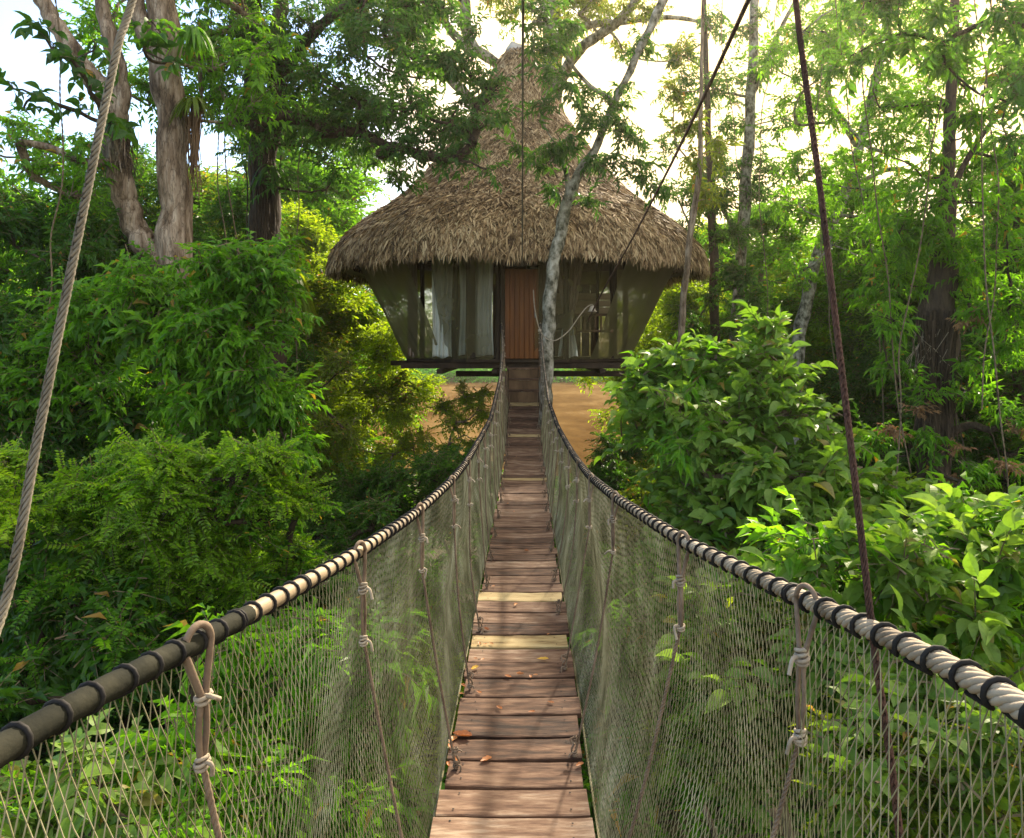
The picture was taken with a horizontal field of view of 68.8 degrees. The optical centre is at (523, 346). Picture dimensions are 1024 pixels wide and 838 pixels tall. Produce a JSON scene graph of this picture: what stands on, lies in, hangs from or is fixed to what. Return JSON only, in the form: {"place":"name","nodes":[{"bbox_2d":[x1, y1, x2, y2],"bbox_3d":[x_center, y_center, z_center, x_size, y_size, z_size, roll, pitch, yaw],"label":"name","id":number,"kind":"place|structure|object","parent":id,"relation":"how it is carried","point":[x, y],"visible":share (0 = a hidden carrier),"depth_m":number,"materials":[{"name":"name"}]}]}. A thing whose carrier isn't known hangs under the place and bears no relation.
{"place":"outdoors","nodes":[
{"label":"outdoors","id":0,"kind":"place"},
{"bbox_2d":[369,382,637,482],"bbox_3d":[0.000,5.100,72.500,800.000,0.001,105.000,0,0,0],"label":"water","id":1,"kind":"structure","parent":0,"point":[572,405],"depth_m":56.15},
{"bbox_2d":[2,354,1014,837],"bbox_3d":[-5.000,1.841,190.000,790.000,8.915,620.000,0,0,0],"label":"ground","id":2,"kind":"structure","parent":0,"point":[670,822],"depth_m":7.83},
{"bbox_2d":[0,203,52,446],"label":"forest tree","id":3,"kind":"object","parent":2,"relation":"on","point":[4,258],"visible":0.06,"depth_m":13.29,"materials":[{"name":"green plant"}]},
{"bbox_2d":[0,431,57,569],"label":"fine leaved shrub","id":4,"kind":"object","parent":2,"relation":"on","point":[12,461],"visible":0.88,"depth_m":5.59,"materials":[{"name":"green plant"}]},
{"bbox_2d":[0,159,137,583],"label":"leafy shrub","id":5,"kind":"object","parent":2,"relation":"on","point":[32,234],"visible":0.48,"depth_m":9.14,"materials":[{"name":"green plant"}]},
{"bbox_2d":[0,164,150,464],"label":"forest tree","id":6,"kind":"object","parent":2,"relation":"on","point":[27,198],"visible":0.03,"depth_m":14.56,"materials":[{"name":"green plant"}]},
{"bbox_2d":[0,504,176,727],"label":"undergrowth bush","id":7,"kind":"object","parent":2,"relation":"on","point":[2,551],"depth_m":7.57,"materials":[{"name":"green plant"}]},
{"bbox_2d":[0,132,211,464],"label":"forest tree","id":8,"kind":"object","parent":2,"relation":"on","point":[147,189],"visible":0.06,"depth_m":16.56,"materials":[{"name":"green plant"}]},
{"bbox_2d":[0,708,237,837],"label":"plant","id":9,"kind":"object","parent":2,"relation":"on","point":[58,803],"visible":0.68,"depth_m":3.17,"materials":[{"name":"green plant"}]},
{"bbox_2d":[0,0,311,513],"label":"forked tree","id":10,"kind":"object","parent":2,"relation":"on","point":[176,138],"visible":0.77,"depth_m":9.90,"materials":[{"name":"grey plant"}]},
{"bbox_2d":[47,0,63,318],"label":"liana","id":11,"kind":"object","parent":10,"relation":"hanging from","point":[62,179],"visible":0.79,"depth_m":9.07,"materials":[{"name":"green plant"}]},
{"bbox_2d":[0,10,139,153],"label":"epiphyte","id":12,"kind":"object","parent":10,"relation":"attached to","point":[64,52],"visible":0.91,"depth_m":8.61,"materials":[{"name":"green plant"}]},
{"bbox_2d":[103,122,139,150],"bbox_3d":[-5.241,-2.770,9.699,0.494,0.357,0.526,0,0,41],"label":"bromeliad","id":13,"kind":"object","parent":10,"relation":"attached to","point":[109,127],"visible":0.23,"depth_m":9.54,"materials":[{"name":"green plant"}]},
{"bbox_2d":[127,17,189,81],"bbox_3d":[-4.558,-3.698,9.405,0.669,0.869,0.698,0,0,33],"label":"epiphyte","id":14,"kind":"object","parent":10,"relation":"attached to","point":[158,41],"visible":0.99,"depth_m":9.38,"materials":[{"name":"green plant"}]},
{"bbox_2d":[165,25,218,67],"bbox_3d":[-4.339,-3.949,9.800,0.642,0.446,0.674,0,0,26],"label":"bromeliad","id":15,"kind":"object","parent":10,"relation":"attached to","point":[198,38],"visible":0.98,"depth_m":9.79,"materials":[{"name":"green plant"}]},
{"bbox_2d":[170,96,218,133],"bbox_3d":[-4.330,-3.058,9.820,0.639,0.398,0.577,0,0,0],"label":"bromeliad","id":16,"kind":"object","parent":10,"relation":"attached to","point":[185,103],"visible":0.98,"depth_m":9.71,"materials":[{"name":"green plant"}]},
{"bbox_2d":[210,6,239,254],"bbox_3d":[-4.462,-3.583,10.989,0.684,4.639,0.240,0,0,31],"label":"liana","id":17,"kind":"object","parent":10,"relation":"hanging from","point":[225,152],"visible":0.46,"depth_m":10.79,"materials":[{"name":"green plant"}]},
{"bbox_2d":[0,227,332,651],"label":"leafy shrub","id":18,"kind":"object","parent":2,"relation":"on","point":[179,323],"visible":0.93,"depth_m":7.90,"materials":[{"name":"green plant"}]},
{"bbox_2d":[112,160,242,473],"bbox_3d":[-7.719,0.168,18.235,4.730,9.314,4.741,0,0,-44],"label":"forest tree","id":19,"kind":"object","parent":2,"relation":"on","point":[205,180],"visible":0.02,"depth_m":18.13,"materials":[{"name":"green plant"}]},
{"bbox_2d":[17,426,344,712],"bbox_3d":[-2.814,2.259,6.060,2.633,3.273,1.597,0,0,0],"label":"fine leaved shrub","id":20,"kind":"object","parent":2,"relation":"on","point":[156,479],"visible":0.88,"depth_m":5.88,"materials":[{"name":"green plant"}]},
{"bbox_2d":[0,506,376,753],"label":"leafy shrub","id":21,"kind":"object","parent":2,"relation":"on","point":[100,634],"visible":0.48,"depth_m":5.54,"materials":[{"name":"green plant"}]},
{"bbox_2d":[146,162,236,308],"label":"forest tree","id":22,"kind":"object","parent":2,"relation":"on","point":[215,170],"depth_m":26.17,"materials":[{"name":"green plant"}]},
{"bbox_2d":[100,554,328,759],"bbox_3d":[-2.807,3.156,7.503,2.402,2.277,3.056,0,0,-18],"label":"undergrowth bush","id":23,"kind":"object","parent":2,"relation":"on","point":[154,723],"depth_m":6.62,"materials":[{"name":"green plant"}]},
{"bbox_2d":[122,167,332,485],"bbox_3d":[-5.942,0.473,15.304,4.299,8.520,4.420,0,0,-34],"label":"forest tree","id":24,"kind":"object","parent":2,"relation":"on","point":[238,197],"visible":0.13,"depth_m":14.91,"materials":[{"name":"green plant"}]},
{"bbox_2d":[216,134,294,238],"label":"forest tree","id":25,"kind":"object","parent":2,"relation":"on","point":[235,172],"depth_m":24.48,"materials":[{"name":"green plant"}]},
{"bbox_2d":[95,596,454,837],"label":"plant","id":26,"kind":"object","parent":2,"relation":"on","point":[162,740],"visible":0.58,"depth_m":4.00,"materials":[{"name":"green plant"}]},
{"bbox_2d":[251,517,331,563],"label":"undergrowth bush","id":27,"kind":"object","parent":2,"relation":"on","point":[282,525],"visible":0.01,"depth_m":11.47,"materials":[{"name":"green plant"}]},
{"bbox_2d":[295,462,336,542],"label":"undergrowth bush","id":28,"kind":"object","parent":2,"relation":"on","point":[327,484],"visible":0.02,"depth_m":15.40,"materials":[{"name":"green plant"}]},
{"bbox_2d":[277,335,369,548],"bbox_3d":[-3.442,2.235,12.116,1.896,4.872,2.386,0,0,-10],"label":"olive shrub","id":29,"kind":"object","parent":2,"relation":"on","point":[336,428],"visible":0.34,"depth_m":11.65,"materials":[{"name":"green plant"}]},
{"bbox_2d":[219,264,428,493],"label":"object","id":30,"kind":"object","parent":2,"relation":"on","point":[336,323],"visible":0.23,"depth_m":16.46,"materials":[{"name":"green plant"}]},
{"bbox_2d":[276,95,410,426],"bbox_3d":[-6.650,-1.863,24.902,6.618,13.628,6.951,0,0,-33],"label":"forest tree","id":31,"kind":"object","parent":2,"relation":"on","point":[370,183],"visible":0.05,"depth_m":24.23,"materials":[{"name":"green plant"}]},
{"bbox_2d":[280,196,415,439],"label":"forest tree","id":32,"kind":"object","parent":2,"relation":"on","point":[315,232],"visible":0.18,"depth_m":19.52,"materials":[{"name":"green plant"}]},
{"bbox_2d":[276,150,426,434],"bbox_3d":[-5.663,-0.566,22.832,6.175,10.625,6.071,0,0,16],"label":"forest tree","id":33,"kind":"object","parent":2,"relation":"on","point":[305,168],"visible":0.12,"depth_m":22.26,"materials":[{"name":"green plant"}]},
{"bbox_2d":[179,0,529,516],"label":"dark tree","id":34,"kind":"object","parent":2,"relation":"on","point":[402,20],"visible":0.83,"depth_m":11.72,"materials":[{"name":"green plant"}]},
{"bbox_2d":[217,23,230,304],"bbox_3d":[-4.910,-3.406,12.399,0.301,6.282,0.518,0,0,0],"label":"liana","id":35,"kind":"object","parent":34,"relation":"hanging from","point":[217,180],"visible":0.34,"depth_m":12.35,"materials":[{"name":"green plant"}]},
{"bbox_2d":[249,164,295,195],"bbox_3d":[-4.246,-2.783,12.616,0.821,0.519,0.761,0,0,0],"label":"bromeliad","id":36,"kind":"object","parent":34,"relation":"attached to","point":[274,171],"visible":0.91,"depth_m":12.44,"materials":[{"name":"green plant"}]},
{"bbox_2d":[274,267,323,341],"bbox_3d":[-4.037,-0.701,12.592,1.328,1.284,1.360,0,0,0],"label":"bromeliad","id":37,"kind":"object","parent":34,"relation":"attached to","point":[305,307],"visible":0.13,"depth_m":12.54,"materials":[{"name":"green plant"}]},
{"bbox_2d":[292,58,314,369],"bbox_3d":[-3.714,-2.364,12.587,0.333,5.539,0.495,0,0,0],"label":"liana","id":38,"kind":"object","parent":34,"relation":"hanging from","point":[298,216],"visible":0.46,"depth_m":12.41,"materials":[{"name":"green plant"}]},
{"bbox_2d":[316,428,415,508],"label":"undergrowth bush","id":39,"kind":"object","parent":2,"relation":"on","point":[373,444],"depth_m":18.28,"materials":[{"name":"green plant"}]},
{"bbox_2d":[267,584,468,789],"bbox_3d":[-1.790,3.276,7.253,2.752,1.937,3.242,0,0,-36],"label":"undergrowth bush","id":40,"kind":"object","parent":2,"relation":"on","point":[439,698],"visible":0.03,"depth_m":7.03,"materials":[{"name":"green plant"}]},
{"bbox_2d":[304,292,446,477],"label":"forest tree","id":41,"kind":"object","parent":2,"relation":"on","point":[426,388],"visible":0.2,"depth_m":20.42,"materials":[{"name":"green plant"}]},
{"bbox_2d":[267,440,497,600],"bbox_3d":[-1.713,2.912,10.516,2.922,3.314,5.848,0,0,0],"label":"leafy shrub","id":42,"kind":"object","parent":2,"relation":"on","point":[366,515],"visible":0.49,"depth_m":9.95,"materials":[{"name":"green plant"}]},
{"bbox_2d":[331,395,438,550],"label":"yellow sapling","id":43,"kind":"object","parent":2,"relation":"on","point":[404,443],"visible":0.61,"depth_m":15.65,"materials":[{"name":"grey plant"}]},
{"bbox_2d":[344,536,482,655],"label":"undergrowth bush","id":44,"kind":"object","parent":2,"relation":"on","point":[418,595],"visible":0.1,"depth_m":9.10,"materials":[{"name":"green plant"}]},
{"bbox_2d":[422,378,494,572],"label":"yellow sapling","id":45,"kind":"object","parent":2,"relation":"on","point":[466,398],"visible":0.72,"depth_m":15.00,"materials":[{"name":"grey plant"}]},
{"bbox_2d":[361,355,618,382],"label":"riverside thicket","id":46,"kind":"object","parent":2,"relation":"on","point":[430,371],"visible":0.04,"depth_m":106.88,"materials":[{"name":"green plant"}]},
{"bbox_2d":[0,456,1019,837],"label":"ground cover","id":47,"kind":"object","parent":2,"relation":"on","point":[664,800],"depth_m":6.71,"materials":[{"name":"green plant"}]},
{"bbox_2d":[318,0,707,369],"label":"tree foliage","id":48,"kind":"object","parent":2,"relation":"on","point":[608,24],"visible":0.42,"depth_m":17.40,"materials":[{"name":"green plant"}]},
{"bbox_2d":[324,41,709,445],"bbox_3d":[-0.128,-0.763,16.489,8.257,11.928,8.277,0,0,0],"label":"treehouse","id":49,"kind":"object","parent":2,"relation":"on","point":[445,231],"visible":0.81,"depth_m":14.15,"materials":[{"name":"brown plant"}]},
{"bbox_2d":[408,257,417,357],"bbox_3d":[-2.270,-0.835,15.299,0.206,2.130,0.086,0,0,0],"label":"curtain","id":50,"kind":"object","parent":49,"relation":"hanging from","point":[412,267],"visible":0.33,"depth_m":15.29,"materials":[{"name":"grey fabric"}]},
{"bbox_2d":[432,276,451,357],"bbox_3d":[-1.586,-0.835,14.548,0.408,2.130,0.087,0,0,0],"label":"curtain","id":51,"kind":"object","parent":49,"relation":"hanging from","point":[440,349],"visible":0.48,"depth_m":14.54,"materials":[{"name":"fabric"}]},
{"bbox_2d":[459,256,493,354],"bbox_3d":[-0.913,-0.850,14.349,0.687,2.100,0.087,0,0,0],"label":"curtain","id":52,"kind":"object","parent":49,"relation":"hanging from","point":[484,279],"visible":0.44,"depth_m":14.35,"materials":[{"name":"fabric"}]},
{"bbox_2d":[0,322,1023,837],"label":"rope bridge","id":53,"kind":"structure","parent":49,"relation":"attached to","point":[524,780],"depth_m":2.33,"materials":[{"name":"grey fabric"}]},
{"bbox_2d":[0,0,136,634],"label":"suspension rope","id":54,"kind":"object","parent":53,"relation":"attached to","point":[33,459],"visible":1,"depth_m":1.00,"materials":[{"name":"grey fabric"}]},
{"bbox_2d":[453,730,471,735],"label":"fallen leaf","id":55,"kind":"object","parent":53,"relation":"on","point":[463,733],"visible":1,"depth_m":3.07,"materials":[{"name":"brown plant"}]},
{"bbox_2d":[480,755,491,760],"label":"fallen leaf","id":56,"kind":"object","parent":53,"relation":"on","point":[487,757],"visible":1,"depth_m":2.89,"materials":[{"name":"orange plant"}]},
{"bbox_2d":[506,367,539,402],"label":"wooden steps","id":57,"kind":"structure","parent":53,"relation":"on","point":[523,386],"depth_m":13.71,"materials":[{"name":"brown wood"}]},
{"bbox_2d":[533,290,593,340],"bbox_3d":[0.676,-0.501,12.213,1.080,0.834,0.135,0,0,-19],"label":"slack rope","id":58,"kind":"object","parent":53,"relation":"attached to","point":[539,330],"visible":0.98,"depth_m":12.10,"materials":[{"name":"grey fabric"}]},
{"bbox_2d":[793,0,903,837],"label":"suspension rope","id":59,"kind":"object","parent":53,"relation":"attached to","point":[845,403],"visible":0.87,"depth_m":1.17,"materials":[{"name":"brown fabric"}]},
{"bbox_2d":[505,269,538,358],"bbox_3d":[-0.037,-0.620,14.177,0.634,1.700,0.047,0,0,0],"label":"door","id":60,"kind":"structure","parent":49,"relation":"in","point":[520,284],"depth_m":14.15,"materials":[{"name":"orange wood"}]},
{"bbox_2d":[521,0,524,266],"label":"overhead rope","id":61,"kind":"object","parent":49,"relation":"attached to","point":[522,33],"visible":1,"depth_m":7.58,"materials":[{"name":"fabric"}]},
{"bbox_2d":[573,345,577,355],"bbox_3d":[0.848,-0.190,14.369,0.388,0.821,0.079,0,0,0],"label":"curtain","id":62,"kind":"object","parent":49,"relation":"hanging from","point":[575,352],"visible":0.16,"depth_m":14.36,"materials":[{"name":"fabric"}]},
{"bbox_2d":[587,0,750,321],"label":"guy rope","id":63,"kind":"object","parent":49,"relation":"attached to","point":[733,32],"visible":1,"depth_m":5.46,"materials":[{"name":"brown fabric"}]},
{"bbox_2d":[493,0,677,528],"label":"slender tree","id":64,"kind":"object","parent":2,"relation":"on","point":[557,153],"visible":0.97,"depth_m":11.96,"materials":[{"name":"green plant"}]},
{"bbox_2d":[552,454,654,566],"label":"undergrowth bush","id":65,"kind":"object","parent":2,"relation":"on","point":[624,487],"visible":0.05,"depth_m":13.98,"materials":[{"name":"green plant"}]},
{"bbox_2d":[583,429,649,514],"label":"leafy shrub","id":66,"kind":"object","parent":2,"relation":"on","point":[606,441],"visible":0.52,"depth_m":14.61,"materials":[{"name":"green plant"}]},
{"bbox_2d":[563,282,708,443],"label":"forest tree","id":67,"kind":"object","parent":2,"relation":"on","point":[589,382],"visible":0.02,"depth_m":24.22,"materials":[{"name":"green plant"}]},
{"bbox_2d":[569,525,728,666],"bbox_3d":[1.843,3.435,10.097,2.638,2.068,2.781,0,0,31],"label":"undergrowth bush","id":68,"kind":"object","parent":2,"relation":"on","point":[613,579],"visible":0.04,"depth_m":9.67,"materials":[{"name":"green plant"}]},
{"bbox_2d":[596,275,730,494],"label":"forest tree","id":69,"kind":"object","parent":2,"relation":"on","point":[669,302],"visible":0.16,"depth_m":19.42,"materials":[{"name":"green plant"}]},
{"bbox_2d":[582,457,753,557],"bbox_3d":[3.026,3.059,12.463,3.117,3.603,3.627,0,0,-34],"label":"undergrowth bush","id":70,"kind":"object","parent":2,"relation":"on","point":[639,502],"depth_m":12.45,"materials":[{"name":"green plant"}]},
{"bbox_2d":[568,552,785,837],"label":"plant","id":71,"kind":"object","parent":2,"relation":"on","point":[690,796],"visible":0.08,"depth_m":4.34,"materials":[{"name":"green plant"}]},
{"bbox_2d":[656,0,745,349],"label":"thin tree","id":72,"kind":"object","parent":2,"relation":"on","point":[703,194],"visible":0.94,"depth_m":13.34,"materials":[{"name":"green plant"}]},
{"bbox_2d":[613,288,807,404],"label":"forest tree","id":73,"kind":"object","parent":2,"relation":"on","point":[720,302],"depth_m":21.00,"materials":[{"name":"green plant"}]},
{"bbox_2d":[634,216,788,356],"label":"forest tree","id":74,"kind":"object","parent":2,"relation":"on","point":[706,246],"visible":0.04,"depth_m":24.24,"materials":[{"name":"green plant"}]},
{"bbox_2d":[666,0,783,360],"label":"thin tree","id":75,"kind":"object","parent":2,"relation":"on","point":[730,272],"visible":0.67,"depth_m":15.87,"materials":[{"name":"green plant"}]},
{"bbox_2d":[644,0,821,373],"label":"pale tree","id":76,"kind":"object","parent":2,"relation":"on","point":[749,188],"visible":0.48,"depth_m":17.61,"materials":[{"name":"green plant"}]},
{"bbox_2d":[721,0,743,306],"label":"liana","id":77,"kind":"object","parent":76,"relation":"hanging from","point":[734,131],"visible":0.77,"depth_m":16.08,"materials":[{"name":"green plant"}]},
{"bbox_2d":[646,543,905,725],"bbox_3d":[2.648,3.234,8.126,2.877,2.380,3.033,0,0,35],"label":"undergrowth bush","id":78,"kind":"object","parent":2,"relation":"on","point":[738,551],"depth_m":8.86,"materials":[{"name":"green plant"}]},
{"bbox_2d":[693,196,865,451],"bbox_3d":[6.425,0.418,19.176,4.640,8.781,4.703,0,0,-15],"label":"forest tree","id":79,"kind":"object","parent":2,"relation":"on","point":[786,238],"visible":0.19,"depth_m":19.06,"materials":[{"name":"green plant"}]},
{"bbox_2d":[719,231,870,356],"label":"forest tree","id":80,"kind":"object","parent":2,"relation":"on","point":[769,273],"depth_m":23.92,"materials":[{"name":"green plant"}]},
{"bbox_2d":[594,299,1023,837],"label":"broad leaved shrub","id":81,"kind":"object","parent":2,"relation":"on","point":[689,413],"visible":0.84,"depth_m":5.08,"materials":[{"name":"green plant"}]},
{"bbox_2d":[720,251,917,450],"bbox_3d":[7.708,1.072,19.569,6.142,7.242,6.085,-3,5,-26],"label":"forest tree","id":82,"kind":"object","parent":2,"relation":"on","point":[785,273],"visible":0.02,"depth_m":19.39,"materials":[{"name":"green plant"}]},
{"bbox_2d":[639,548,1023,837],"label":"plant","id":83,"kind":"object","parent":2,"relation":"on","point":[1000,776],"visible":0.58,"depth_m":3.00,"materials":[{"name":"green plant"}]},
{"bbox_2d":[746,457,916,543],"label":"undergrowth bush","id":84,"kind":"object","parent":2,"relation":"on","point":[904,477],"depth_m":11.58,"materials":[{"name":"green plant"}]},
{"bbox_2d":[799,244,876,343],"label":"forest tree","id":85,"kind":"object","parent":2,"relation":"on","point":[825,333],"depth_m":21.01,"materials":[{"name":"green plant"}]},
{"bbox_2d":[729,0,979,456],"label":"leaning tree","id":86,"kind":"object","parent":2,"relation":"on","point":[821,39],"visible":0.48,"depth_m":14.76,"materials":[{"name":"green plant"}]},
{"bbox_2d":[758,0,777,315],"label":"liana","id":87,"kind":"object","parent":86,"relation":"hanging from","point":[760,168],"visible":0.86,"depth_m":13.89,"materials":[{"name":"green plant"}]},
{"bbox_2d":[814,47,836,369],"bbox_3d":[5.190,-2.365,12.995,0.698,5.564,0.184,0,0,-43],"label":"liana","id":88,"kind":"object","parent":86,"relation":"hanging from","point":[821,240],"visible":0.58,"depth_m":13.18,"materials":[{"name":"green plant"}]},
{"bbox_2d":[763,173,981,464],"bbox_3d":[8.122,0.219,17.561,4.788,8.953,4.914,0,0,-21],"label":"forest tree","id":89,"kind":"object","parent":2,"relation":"on","point":[838,260],"visible":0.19,"depth_m":17.60,"materials":[{"name":"green plant"}]},
{"bbox_2d":[732,471,1023,837],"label":"broad leaved shrub","id":90,"kind":"object","parent":2,"relation":"on","point":[962,585],"visible":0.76,"depth_m":3.50,"materials":[{"name":"green plant"}]},
{"bbox_2d":[803,218,1021,489],"bbox_3d":[8.310,0.814,15.655,4.831,7.665,4.616,0,0,-5],"label":"forest tree","id":91,"kind":"object","parent":2,"relation":"on","point":[856,386],"visible":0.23,"depth_m":15.12,"materials":[{"name":"green plant"}]},
{"bbox_2d":[838,0,1023,500],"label":"epiphyte tree","id":92,"kind":"object","parent":2,"relation":"on","point":[939,390],"visible":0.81,"depth_m":10.61,"materials":[{"name":"green plant"}]},
{"bbox_2d":[835,0,883,423],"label":"liana","id":93,"kind":"object","parent":92,"relation":"hanging from","point":[864,209],"visible":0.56,"depth_m":11.89,"materials":[{"name":"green plant"}]},
{"bbox_2d":[861,1,910,472],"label":"liana","id":94,"kind":"object","parent":92,"relation":"hanging from","point":[883,250],"visible":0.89,"depth_m":10.11,"materials":[{"name":"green plant"}]},
{"bbox_2d":[815,0,1023,173],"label":"overhanging branch","id":95,"kind":"object","parent":92,"relation":"attached to","point":[942,58],"visible":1,"depth_m":7.99,"materials":[{"name":"green plant"}]},
{"bbox_2d":[981,56,1008,493],"bbox_3d":[5.654,-0.713,9.000,0.230,5.910,0.520,0,0,0],"label":"liana","id":96,"kind":"object","parent":95,"relation":"hanging from","point":[994,357],"visible":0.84,"depth_m":8.98,"materials":[{"name":"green plant"}]},
{"bbox_2d":[896,94,943,473],"bbox_3d":[4.999,-0.580,9.630,0.592,5.151,0.456,0,0,11],"label":"liana","id":97,"kind":"object","parent":92,"relation":"hanging from","point":[913,281],"visible":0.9,"depth_m":9.70,"materials":[{"name":"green plant"}]},
{"bbox_2d":[974,0,999,409],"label":"liana","id":98,"kind":"object","parent":92,"relation":"hanging from","point":[996,235],"visible":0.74,"depth_m":9.85,"materials":[{"name":"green plant"}]},
{"bbox_2d":[870,224,1023,483],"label":"forest tree","id":99,"kind":"object","parent":2,"relation":"on","point":[988,284],"visible":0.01,"depth_m":16.02,"materials":[{"name":"green plant"}]},
{"bbox_2d":[873,520,1023,723],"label":"undergrowth bush","id":100,"kind":"object","parent":2,"relation":"on","point":[937,542],"visible":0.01,"depth_m":7.01,"materials":[{"name":"green plant"}]},
{"bbox_2d":[888,129,1023,494],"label":"forest tree","id":101,"kind":"object","parent":2,"relation":"on","point":[1017,380],"visible":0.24,"depth_m":14.69,"materials":[{"name":"green plant"}]},
{"bbox_2d":[956,214,984,230],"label":"forest tree","id":102,"kind":"object","parent":2,"relation":"on","point":[975,223],"depth_m":24.70,"materials":[{"name":"green plant"}]},
{"bbox_2d":[952,467,1023,500],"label":"undergrowth bush","id":103,"kind":"object","parent":2,"relation":"on","point":[987,491],"visible":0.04,"depth_m":14.74,"materials":[{"name":"green plant"}]},
{"bbox_2d":[0,0,1023,311],"label":"sky","id":104,"kind":"structure","parent":0,"point":[22,60],"materials":[{"name":"white"}]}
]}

